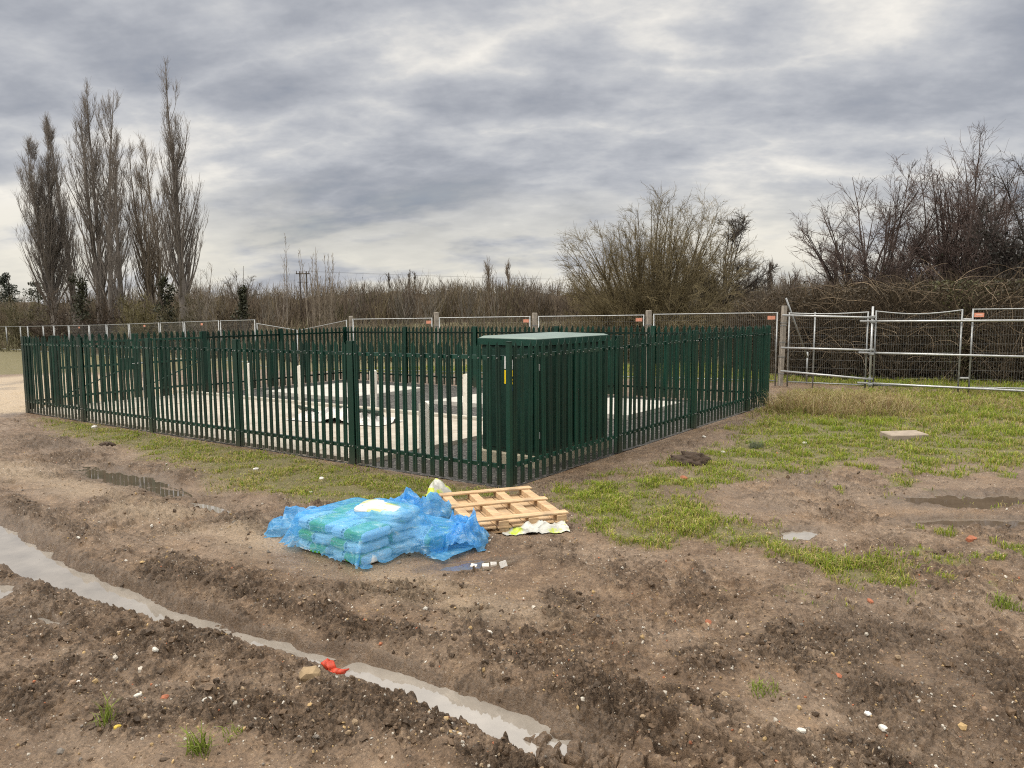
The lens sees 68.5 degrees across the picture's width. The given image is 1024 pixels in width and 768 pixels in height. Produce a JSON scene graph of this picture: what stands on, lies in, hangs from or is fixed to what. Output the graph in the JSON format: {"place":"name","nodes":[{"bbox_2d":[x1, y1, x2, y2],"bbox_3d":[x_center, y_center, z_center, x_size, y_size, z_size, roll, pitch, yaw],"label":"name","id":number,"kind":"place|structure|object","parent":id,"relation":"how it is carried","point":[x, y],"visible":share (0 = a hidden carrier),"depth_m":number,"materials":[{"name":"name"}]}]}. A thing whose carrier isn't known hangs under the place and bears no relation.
{"place":"outdoors","nodes":[
{"label":"outdoors","id":0,"kind":"place"},
{"bbox_2d":[25,393,482,465],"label":"concrete path","id":1,"kind":"structure","parent":0,"point":[464,430],"depth_m":13.76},
{"bbox_2d":[286,407,400,425],"bbox_3d":[-3.244,0.578,14.484,2.315,0.271,0.792,3,7,29],"label":"concrete slab","id":2,"kind":"object","parent":1,"relation":"on","point":[341,416],"visible":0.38,"depth_m":14.26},
{"bbox_2d":[482,259,493,292],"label":"bare tree","id":3,"kind":"object","parent":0,"point":[488,273],"visible":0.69,"depth_m":148.38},
{"bbox_2d":[0,319,1023,767],"bbox_3d":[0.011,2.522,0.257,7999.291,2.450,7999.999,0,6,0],"label":"ground","id":4,"kind":"structure","parent":0,"point":[588,729],"depth_m":5.18,"materials":[{"name":"soil"}]},
{"bbox_2d":[0,585,13,598],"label":"puddle water","id":5,"kind":"structure","parent":4,"relation":"on","point":[5,590],"depth_m":5.88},
{"bbox_2d":[0,272,22,333],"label":"conifer tree","id":6,"kind":"object","parent":4,"relation":"on","point":[8,286],"visible":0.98,"depth_m":79.24,"materials":[{"name":"green plant"}]},
{"bbox_2d":[0,294,50,348],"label":"scrub bush","id":7,"kind":"object","parent":4,"relation":"on","point":[16,322],"visible":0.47,"depth_m":65.45,"materials":[{"name":"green plant"}]},
{"bbox_2d":[21,281,46,327],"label":"ivy tree","id":8,"kind":"object","parent":4,"relation":"on","point":[35,291],"visible":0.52,"depth_m":69.14,"materials":[{"name":"green plant"}]},
{"bbox_2d":[19,287,79,347],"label":"scrub bush","id":9,"kind":"object","parent":4,"relation":"on","point":[38,330],"visible":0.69,"depth_m":59.37,"materials":[{"name":"brown plant"}]},
{"bbox_2d":[14,111,86,338],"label":"poplar tree","id":10,"kind":"object","parent":4,"relation":"on","point":[50,254],"visible":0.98,"depth_m":61.92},
{"bbox_2d":[40,116,92,335],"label":"poplar tree","id":11,"kind":"object","parent":4,"relation":"on","point":[72,288],"visible":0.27,"depth_m":65.67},
{"bbox_2d":[68,273,96,347],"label":"ivy tree","id":12,"kind":"object","parent":4,"relation":"on","point":[80,285],"visible":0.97,"depth_m":56.51,"materials":[{"name":"green plant"}]},
{"bbox_2d":[55,78,133,336],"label":"poplar tree","id":13,"kind":"object","parent":4,"relation":"on","point":[91,183],"visible":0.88,"depth_m":60.14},
{"bbox_2d":[70,276,126,343],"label":"scrub bush","id":14,"kind":"object","parent":4,"relation":"on","point":[104,318],"visible":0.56,"depth_m":57.29,"materials":[{"name":"brown plant"}]},
{"bbox_2d":[93,690,121,726],"bbox_3d":[-2.124,1.707,3.907,0.232,0.203,0.242,-6,8,-42],"label":"grass tuft","id":15,"kind":"object","parent":4,"relation":"on","point":[108,713],"visible":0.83,"depth_m":3.91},
{"bbox_2d":[100,138,135,328],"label":"poplar tree","id":16,"kind":"object","parent":4,"relation":"on","point":[118,256],"visible":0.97,"depth_m":58.32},
{"bbox_2d":[72,467,182,489],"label":"puddle water","id":17,"kind":"structure","parent":4,"relation":"on","point":[119,478],"depth_m":10.02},
{"bbox_2d":[111,292,164,344],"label":"scrub bush","id":18,"kind":"object","parent":4,"relation":"on","point":[150,328],"visible":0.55,"depth_m":51.51,"materials":[{"name":"brown plant"}]},
{"bbox_2d":[113,131,200,331],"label":"poplar tree","id":19,"kind":"object","parent":4,"relation":"on","point":[149,270],"visible":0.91,"depth_m":62.42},
{"bbox_2d":[139,485,191,498],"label":"puddle water","id":20,"kind":"structure","parent":4,"relation":"on","point":[159,490],"depth_m":9.22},
{"bbox_2d":[153,273,178,343],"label":"ivy tree","id":21,"kind":"object","parent":4,"relation":"on","point":[164,282],"visible":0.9,"depth_m":49.58,"materials":[{"name":"green plant"}]},
{"bbox_2d":[0,526,335,663],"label":"puddle water","id":22,"kind":"structure","parent":4,"relation":"on","point":[18,556],"depth_m":6.13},
{"bbox_2d":[144,57,209,332],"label":"poplar tree","id":23,"kind":"object","parent":4,"relation":"on","point":[182,282],"visible":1,"depth_m":58.73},
{"bbox_2d":[28,327,344,408],"bbox_3d":[-8.227,-0.588,20.817,0.108,1.827,9.314,4,7,37],"label":"palisade fence","id":24,"kind":"object","parent":4,"relation":"on","point":[206,335],"visible":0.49,"depth_m":22.26,"materials":[{"name":"metal"}]},
{"bbox_2d":[56,332,142,404],"bbox_3d":[-10.008,-0.395,18.371,0.118,1.725,2.040,4,7,37],"label":"gate leaf","id":25,"kind":"object","parent":24,"relation":"attached to","point":[112,337],"visible":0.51,"depth_m":18.47,"materials":[{"name":"metal"}]},
{"bbox_2d":[135,330,203,397],"bbox_3d":[-8.953,-0.543,19.780,0.114,1.725,1.835,4,7,37],"label":"gate leaf","id":26,"kind":"object","parent":24,"relation":"attached to","point":[188,337],"visible":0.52,"depth_m":19.78,"materials":[{"name":"metal"}]},
{"bbox_2d":[157,292,219,346],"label":"scrub bush","id":27,"kind":"object","parent":4,"relation":"on","point":[190,329],"visible":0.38,"depth_m":49.33,"materials":[{"name":"brown plant"}]},
{"bbox_2d":[168,723,218,758],"bbox_3d":[-1.536,1.730,3.653,0.251,0.157,0.213,-4,7,-33],"label":"grass tuft","id":28,"kind":"object","parent":4,"relation":"on","point":[197,747],"visible":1,"depth_m":3.64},
{"bbox_2d":[186,263,229,340],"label":"young tree","id":29,"kind":"object","parent":4,"relation":"on","point":[199,310],"visible":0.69,"depth_m":47.64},
{"bbox_2d":[191,503,230,512],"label":"puddle water","id":30,"kind":"structure","parent":4,"relation":"on","point":[216,509],"depth_m":8.38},
{"bbox_2d":[207,304,260,341],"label":"scrub bush","id":31,"kind":"object","parent":4,"relation":"on","point":[218,311],"visible":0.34,"depth_m":50.98,"materials":[{"name":"brown plant"}]},
{"bbox_2d":[220,319,255,362],"bbox_3d":[-12.194,-1.855,33.440,3.342,2.050,0.044,5,8,44],"label":"panel","id":32,"kind":"object","parent":4,"relation":"on","point":[239,329],"visible":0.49,"depth_m":33.40,"materials":[{"name":"metal"}]},
{"bbox_2d":[230,285,250,332],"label":"ivy tree","id":33,"kind":"object","parent":4,"relation":"on","point":[243,301],"visible":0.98,"depth_m":49.64,"materials":[{"name":"green plant"}]},
{"bbox_2d":[222,266,263,341],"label":"young tree","id":34,"kind":"object","parent":4,"relation":"on","point":[234,295],"visible":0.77,"depth_m":50.56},
{"bbox_2d":[20,336,512,486],"bbox_3d":[-5.554,0.108,12.992,13.838,2.008,0.109,4,7,37],"label":"palisade fence","id":35,"kind":"object","parent":4,"relation":"on","point":[350,381],"visible":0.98,"depth_m":11.31,"materials":[{"name":"metal"}]},
{"bbox_2d":[257,323,298,366],"bbox_3d":[-9.691,-1.413,31.025,3.342,2.163,0.042,5,8,44],"label":"panel","id":36,"kind":"object","parent":4,"relation":"on","point":[277,341],"visible":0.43,"depth_m":30.95,"materials":[{"name":"metal"}]},
{"bbox_2d":[273,233,291,328],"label":"birch sapling","id":37,"kind":"object","parent":4,"relation":"on","point":[286,294],"visible":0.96,"depth_m":45.80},
{"bbox_2d":[299,665,320,681],"bbox_3d":[-1.182,1.704,4.394,0.124,0.108,0.097,-2,6,-12],"label":"stone","id":38,"kind":"object","parent":4,"relation":"on","point":[307,673],"visible":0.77,"depth_m":4.36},
{"bbox_2d":[300,539,334,553],"bbox_3d":[-1.669,1.432,6.795,0.445,0.113,0.382,4,7,36],"label":"bag","id":39,"kind":"object","parent":4,"relation":"on","point":[310,544],"visible":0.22,"depth_m":6.62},
{"bbox_2d":[298,528,331,544],"bbox_3d":[-1.664,1.337,6.767,0.445,0.112,0.384,4,7,35],"label":"bag","id":40,"kind":"object","parent":39,"relation":"on","point":[308,533],"visible":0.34,"depth_m":6.60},
{"bbox_2d":[298,518,333,532],"bbox_3d":[-1.669,1.238,6.780,0.445,0.114,0.381,4,7,36],"label":"bag","id":41,"kind":"object","parent":40,"relation":"on","point":[313,523],"visible":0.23,"depth_m":6.61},
{"bbox_2d":[298,247,339,342],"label":"birch sapling","id":42,"kind":"object","parent":4,"relation":"on","point":[313,309],"visible":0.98,"depth_m":43.49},
{"bbox_2d":[177,390,482,420],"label":"kerb","id":43,"kind":"structure","parent":4,"relation":"on","point":[392,410],"depth_m":16.72,"materials":[{"name":"concrete"}]},
{"bbox_2d":[333,546,391,564],"bbox_3d":[-1.298,1.460,6.519,0.445,0.112,0.385,4,7,37],"label":"bag","id":44,"kind":"object","parent":4,"relation":"on","point":[373,558],"visible":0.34,"depth_m":6.35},
{"bbox_2d":[330,536,388,552],"bbox_3d":[-1.320,1.361,6.514,0.445,0.114,0.384,4,7,37],"label":"bag","id":45,"kind":"object","parent":44,"relation":"on","point":[381,542],"visible":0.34,"depth_m":6.38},
{"bbox_2d":[331,525,389,541],"bbox_3d":[-1.302,1.264,6.502,0.445,0.112,0.381,4,7,35],"label":"bag","id":46,"kind":"object","parent":45,"relation":"on","point":[369,534],"visible":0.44,"depth_m":6.33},
{"bbox_2d":[0,307,732,362],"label":"scrub","id":47,"kind":"object","parent":4,"relation":"on","point":[6,347],"visible":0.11,"depth_m":45.55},
{"bbox_2d":[352,318,432,371],"bbox_3d":[-4.212,-1.321,26.376,3.458,2.014,0.057,3,7,28],"label":"panel","id":48,"kind":"object","parent":4,"relation":"on","point":[430,322],"visible":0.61,"depth_m":26.26,"materials":[{"name":"metal"}]},
{"bbox_2d":[28,380,764,487],"bbox_3d":[-2.731,0.550,16.814,13.770,0.206,9.458,4,7,37],"label":"gravel bed","id":49,"kind":"object","parent":4,"relation":"on","point":[455,449],"visible":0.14,"depth_m":12.07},
{"bbox_2d":[297,365,300,399],"bbox_3d":[-4.972,0.031,17.727,0.110,0.950,0.100,5,9,36],"label":"marker post","id":50,"kind":"object","parent":49,"relation":"on","point":[299,382],"visible":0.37,"depth_m":17.68,"materials":[{"name":"white concrete"}]},
{"bbox_2d":[266,383,419,400],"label":"concrete slab","id":51,"kind":"structure","parent":49,"relation":"on","point":[392,389],"depth_m":20.07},
{"bbox_2d":[418,401,429,459],"bbox_3d":[-1.236,0.667,10.850,0.200,0.850,0.100,4,7,37],"label":"marker post","id":52,"kind":"object","parent":49,"relation":"on","point":[427,426],"visible":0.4,"depth_m":10.78,"materials":[{"name":"white concrete"}]},
{"bbox_2d":[434,394,482,407],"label":"concrete slab","id":53,"kind":"structure","parent":49,"relation":"on","point":[474,400],"depth_m":17.36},
{"bbox_2d":[463,374,466,414],"bbox_3d":[-0.883,0.262,14.696,0.120,0.930,0.100,4,7,37],"label":"marker post","id":54,"kind":"object","parent":49,"relation":"on","point":[464,394],"visible":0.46,"depth_m":14.65,"materials":[{"name":"white concrete"}]},
{"bbox_2d":[476,332,608,468],"bbox_3d":[0.503,0.161,11.060,1.080,1.786,1.940,4,7,37],"label":"electricity cabinet","id":55,"kind":"object","parent":49,"relation":"on","point":[524,338],"visible":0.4,"depth_m":10.44,"materials":[{"name":"metal"}]},
{"bbox_2d":[607,398,679,419],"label":"concrete slab","id":56,"kind":"structure","parent":49,"relation":"on","point":[636,407],"depth_m":15.77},
{"bbox_2d":[386,540,416,553],"bbox_3d":[-1.086,1.429,6.816,0.445,0.114,0.380,4,7,36],"label":"bag","id":57,"kind":"object","parent":4,"relation":"on","point":[391,544],"visible":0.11,"depth_m":6.60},
{"bbox_2d":[385,530,413,541],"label":"bag","id":58,"kind":"object","parent":57,"relation":"on","point":[392,538],"visible":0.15,"depth_m":6.60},
{"bbox_2d":[389,521,415,530],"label":"bag","id":59,"kind":"object","parent":58,"relation":"on","point":[397,523],"visible":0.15,"depth_m":6.57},
{"bbox_2d":[354,499,419,522],"bbox_3d":[-1.125,1.140,6.780,0.560,0.093,0.350,6,10,16],"label":"bag","id":60,"kind":"object","parent":59,"relation":"on","point":[375,505],"visible":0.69,"depth_m":6.71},
{"bbox_2d":[264,487,489,568],"bbox_3d":[-1.194,1.268,7.011,2.065,0.406,1.719,-3,6,-23],"label":"plastic cover","id":61,"kind":"object","parent":60,"relation":"on","point":[436,527],"visible":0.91,"depth_m":6.65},
{"bbox_2d":[1,288,821,331],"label":"woodland interior","id":62,"kind":"object","parent":4,"relation":"on","point":[559,297],"visible":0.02,"depth_m":132.06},
{"bbox_2d":[434,312,438,344],"bbox_3d":[-2.559,-1.259,25.604,0.146,2.375,0.144,-2,6,-17],"label":"timber post","id":63,"kind":"object","parent":4,"relation":"on","point":[436,319],"visible":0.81,"depth_m":25.48,"materials":[{"name":"wood"}]},
{"bbox_2d":[425,478,451,495],"bbox_3d":[-0.845,1.189,8.582,0.322,0.219,0.234,-2,6,-19],"label":"plastic wrapper","id":64,"kind":"object","parent":4,"relation":"on","point":[438,485],"visible":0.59,"depth_m":8.54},
{"bbox_2d":[0,268,888,339],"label":"woodland","id":65,"kind":"object","parent":4,"relation":"on","point":[406,304],"visible":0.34,"depth_m":97.10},
{"bbox_2d":[341,662,586,755],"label":"puddle water","id":66,"kind":"structure","parent":4,"relation":"on","point":[495,721],"depth_m":4.21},
{"bbox_2d":[321,658,348,674],"bbox_3d":[-1.087,1.733,4.589,0.181,0.093,0.089,3,7,28],"label":"rubber glove","id":67,"kind":"object","parent":66,"relation":"on","point":[329,665],"visible":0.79,"depth_m":4.58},
{"bbox_2d":[441,560,514,573],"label":"puddle water","id":68,"kind":"structure","parent":4,"relation":"on","point":[466,566],"depth_m":6.35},
{"bbox_2d":[439,316,530,372],"bbox_3d":[-0.932,-1.212,24.619,3.458,2.024,0.057,3,7,28],"label":"panel","id":69,"kind":"object","parent":4,"relation":"on","point":[527,320],"visible":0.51,"depth_m":24.34,"materials":[{"name":"metal"}]},
{"bbox_2d":[438,486,568,534],"bbox_3d":[-0.118,1.285,7.746,1.041,0.141,1.182,-2,6,-18],"label":"pallet","id":70,"kind":"object","parent":4,"relation":"on","point":[501,510],"visible":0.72,"depth_m":7.66,"materials":[{"name":"brown wood"}]},
{"bbox_2d":[0,459,1022,767],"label":"mud clods","id":71,"kind":"object","parent":4,"relation":"on","point":[1010,711],"visible":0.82,"depth_m":4.40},
{"bbox_2d":[0,421,1023,767],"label":"loose stones","id":72,"kind":"object","parent":4,"relation":"on","point":[724,693],"visible":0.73,"depth_m":4.43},
{"bbox_2d":[502,520,569,534],"bbox_3d":[0.217,1.366,7.236,0.656,0.109,0.281,-1,6,-10],"label":"plastic wrapper","id":73,"kind":"object","parent":4,"relation":"on","point":[541,526],"visible":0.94,"depth_m":7.17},
{"bbox_2d":[344,325,764,401],"bbox_3d":[0.027,-0.686,20.508,13.746,2.012,0.109,4,7,37],"label":"palisade fence","id":74,"kind":"object","parent":4,"relation":"on","point":[406,332],"visible":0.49,"depth_m":20.49,"materials":[{"name":"metal"}]},
{"bbox_2d":[538,314,643,376],"bbox_3d":[2.349,-1.099,22.863,3.458,2.023,0.057,3,7,28],"label":"panel","id":75,"kind":"object","parent":4,"relation":"on","point":[638,319],"visible":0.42,"depth_m":22.50,"materials":[{"name":"metal"}]},
{"bbox_2d":[512,325,770,484],"bbox_3d":[2.793,0.002,12.686,0.109,1.829,9.434,4,7,37],"label":"palisade fence","id":76,"kind":"object","parent":4,"relation":"on","point":[692,415],"visible":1,"depth_m":11.31,"materials":[{"name":"metal"}]},
{"bbox_2d":[645,310,651,381],"bbox_3d":[4.002,-1.001,22.095,0.146,2.312,0.144,-2,6,-17],"label":"timber post","id":77,"kind":"object","parent":4,"relation":"on","point":[648,318],"visible":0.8,"depth_m":21.96,"materials":[{"name":"wood"}]},
{"bbox_2d":[550,182,766,361],"bbox_3d":[6.105,-4.357,32.569,9.356,9.016,10.024,-6,8,-44],"label":"willow tree","id":78,"kind":"object","parent":4,"relation":"on","point":[659,292],"visible":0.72,"depth_m":31.20,"materials":[{"name":"plant"}]},
{"bbox_2d":[668,451,711,465],"bbox_3d":[2.451,1.090,10.366,0.528,0.313,0.505,-6,8,-44],"label":"earth mound","id":79,"kind":"object","parent":4,"relation":"on","point":[694,458],"visible":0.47,"depth_m":10.27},
{"bbox_2d":[653,312,777,385],"bbox_3d":[5.629,-0.994,21.106,3.458,2.041,0.057,3,7,28],"label":"panel","id":80,"kind":"object","parent":4,"relation":"on","point":[772,318],"visible":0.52,"depth_m":20.54,"materials":[{"name":"metal"}]},
{"bbox_2d":[665,210,781,341],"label":"oak tree","id":81,"kind":"object","parent":4,"relation":"on","point":[741,228],"visible":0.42,"depth_m":41.19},
{"bbox_2d":[705,273,811,370],"bbox_3d":[8.998,-2.127,25.766,4.598,3.418,5.036,0,6,0],"label":"bramble bush","id":82,"kind":"object","parent":4,"relation":"on","point":[744,310],"visible":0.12,"depth_m":25.77,"materials":[{"name":"brown plant"}]},
{"bbox_2d":[748,678,783,698],"bbox_3d":[1.421,1.699,4.197,0.204,0.090,0.230,-4,7,-31],"label":"grass tuft","id":83,"kind":"object","parent":4,"relation":"on","point":[759,686],"visible":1,"depth_m":4.21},
{"bbox_2d":[761,260,778,293],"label":"bare tree","id":84,"kind":"object","parent":4,"relation":"on","point":[770,280],"visible":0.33,"depth_m":94.00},
{"bbox_2d":[777,306,786,385],"bbox_3d":[7.313,-0.923,20.355,0.121,2.382,0.119,0,5,-17],"label":"timber post","id":85,"kind":"object","parent":4,"relation":"on","point":[783,325],"visible":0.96,"depth_m":20.31,"materials":[{"name":"wood"}]},
{"bbox_2d":[767,268,807,300],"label":"bare tree","id":86,"kind":"object","parent":4,"relation":"on","point":[784,283],"visible":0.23,"depth_m":69.39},
{"bbox_2d":[785,298,807,383],"bbox_3d":[7.793,-1.157,20.594,1.094,2.382,0.048,-4,7,-35],"label":"brace tube","id":87,"kind":"object","parent":4,"relation":"on","point":[806,354],"visible":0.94,"depth_m":20.67,"materials":[{"name":"metal"}]},
{"bbox_2d":[781,531,816,539],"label":"puddle water","id":88,"kind":"structure","parent":4,"relation":"on","point":[803,535],"depth_m":7.11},
{"bbox_2d":[717,254,905,376],"bbox_3d":[9.353,-2.013,23.599,5.070,3.922,4.904,0,6,0],"label":"bramble bush","id":89,"kind":"object","parent":4,"relation":"on","point":[802,324],"visible":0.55,"depth_m":22.70,"materials":[{"name":"brown plant"}]},
{"bbox_2d":[786,311,868,388],"bbox_3d":[8.093,-0.863,19.366,1.980,2.009,0.042,4,8,39],"label":"panel","id":90,"kind":"object","parent":4,"relation":"on","point":[813,352],"visible":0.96,"depth_m":19.46,"materials":[{"name":"metal"}]},
{"bbox_2d":[867,306,875,387],"bbox_3d":[8.891,-0.828,18.596,0.090,2.172,0.100,0,6,0],"label":"scaffold post","id":91,"kind":"object","parent":4,"relation":"on","point":[872,321],"visible":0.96,"depth_m":18.58,"materials":[{"name":"metal"}]},
{"bbox_2d":[780,370,867,379],"bbox_3d":[8.027,-0.233,19.355,2.200,0.150,0.054,4,7,37],"label":"scaffold rail","id":92,"kind":"object","parent":91,"relation":"attached to","point":[840,376],"visible":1,"depth_m":19.31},
{"bbox_2d":[781,347,868,350],"bbox_3d":[8.024,-0.900,19.287,2.198,0.055,0.054,4,7,37],"label":"scaffold rail","id":93,"kind":"object","parent":91,"relation":"attached to","point":[844,349],"visible":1,"depth_m":19.26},
{"bbox_2d":[782,314,870,318],"bbox_3d":[8.021,-1.726,19.203,2.199,0.105,0.054,4,7,37],"label":"scaffold rail","id":94,"kind":"object","parent":91,"relation":"attached to","point":[865,317],"visible":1,"depth_m":19.16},
{"bbox_2d":[857,382,1023,391],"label":"scaffold rail","id":95,"kind":"object","parent":91,"relation":"attached to","point":[953,387],"visible":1,"depth_m":18.07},
{"bbox_2d":[859,352,1023,357],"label":"scaffold rail","id":96,"kind":"object","parent":91,"relation":"attached to","point":[971,355],"visible":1,"depth_m":18.00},
{"bbox_2d":[860,319,1023,321],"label":"scaffold rail","id":97,"kind":"object","parent":91,"relation":"attached to","point":[1014,320],"visible":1,"depth_m":17.89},
{"bbox_2d":[785,153,961,294],"bbox_3d":[12.091,-4.148,25.727,6.340,7.457,5.960,-6,8,-44],"label":"hawthorn tree","id":98,"kind":"object","parent":4,"relation":"on","point":[840,266],"visible":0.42,"depth_m":25.07,"materials":[{"name":"brown plant"}]},
{"bbox_2d":[789,260,964,378],"bbox_3d":[10.551,-1.910,22.989,4.971,3.519,4.921,0,6,0],"label":"bramble bush","id":99,"kind":"object","parent":4,"relation":"on","point":[847,368],"visible":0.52,"depth_m":22.02,"materials":[{"name":"brown plant"}]},
{"bbox_2d":[880,430,928,440],"bbox_3d":[6.300,0.841,12.081,0.600,0.120,0.360,-2,8,-3],"label":"paving slab","id":100,"kind":"object","parent":4,"relation":"on","point":[902,435],"depth_m":11.95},
{"bbox_2d":[872,309,962,391],"bbox_3d":[9.853,-0.802,18.314,1.885,2.026,0.042,2,6,23],"label":"panel","id":101,"kind":"object","parent":4,"relation":"on","point":[919,314],"visible":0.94,"depth_m":18.30,"materials":[{"name":"metal"}]},
{"bbox_2d":[836,259,1000,379],"bbox_3d":[11.896,-1.883,22.237,5.120,3.596,4.866,0,6,0],"label":"bramble bush","id":102,"kind":"object","parent":4,"relation":"on","point":[908,345],"visible":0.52,"depth_m":21.40,"materials":[{"name":"brown plant"}]},
{"bbox_2d":[854,122,1023,291],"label":"hawthorn tree","id":103,"kind":"object","parent":4,"relation":"on","point":[945,246],"visible":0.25,"depth_m":24.12,"materials":[{"name":"brown plant"}]},
{"bbox_2d":[868,494,1023,508],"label":"puddle water","id":104,"kind":"structure","parent":4,"relation":"on","point":[953,501],"depth_m":8.20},
{"bbox_2d":[881,259,1023,380],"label":"bramble bush","id":105,"kind":"object","parent":4,"relation":"on","point":[967,340],"visible":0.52,"depth_m":20.80,"materials":[{"name":"brown plant"}]},
{"bbox_2d":[911,518,1023,527],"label":"puddle water","id":106,"kind":"structure","parent":4,"relation":"on","point":[957,522],"depth_m":7.41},
{"bbox_2d":[935,264,1023,383],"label":"bramble bush","id":107,"kind":"object","parent":4,"relation":"on","point":[1014,363],"visible":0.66,"depth_m":20.26,"materials":[{"name":"brown plant"}]},
{"bbox_2d":[935,163,1023,265],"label":"hawthorn tree","id":108,"kind":"object","parent":4,"relation":"on","point":[970,174],"visible":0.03,"depth_m":26.84,"materials":[{"name":"brown plant"}]},
{"bbox_2d":[956,145,1023,290],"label":"hawthorn tree","id":109,"kind":"object","parent":4,"relation":"on","point":[1001,259],"visible":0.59,"depth_m":22.24,"materials":[{"name":"brown plant"}]},
{"bbox_2d":[968,308,1023,392],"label":"panel","id":110,"kind":"object","parent":4,"relation":"on","point":[975,315],"visible":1,"depth_m":17.72,"materials":[{"name":"metal"}]},
{"bbox_2d":[986,590,1023,611],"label":"grass tuft","id":111,"kind":"object","parent":4,"relation":"on","point":[1010,602],"visible":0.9,"depth_m":5.30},
{"bbox_2d":[0,0,1023,304],"label":"sky","id":112,"kind":"structure","parent":0,"point":[443,138],"materials":[{"name":"grey"}]},
{"bbox_2d":[34,362,1023,610],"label":"grass","id":113,"kind":"structure","parent":0,"point":[1012,430],"depth_m":10.21,"materials":[{"name":"plant"}]},
{"bbox_2d":[729,382,1023,427],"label":"dry grass","id":114,"kind":"structure","parent":0,"point":[819,400],"depth_m":15.14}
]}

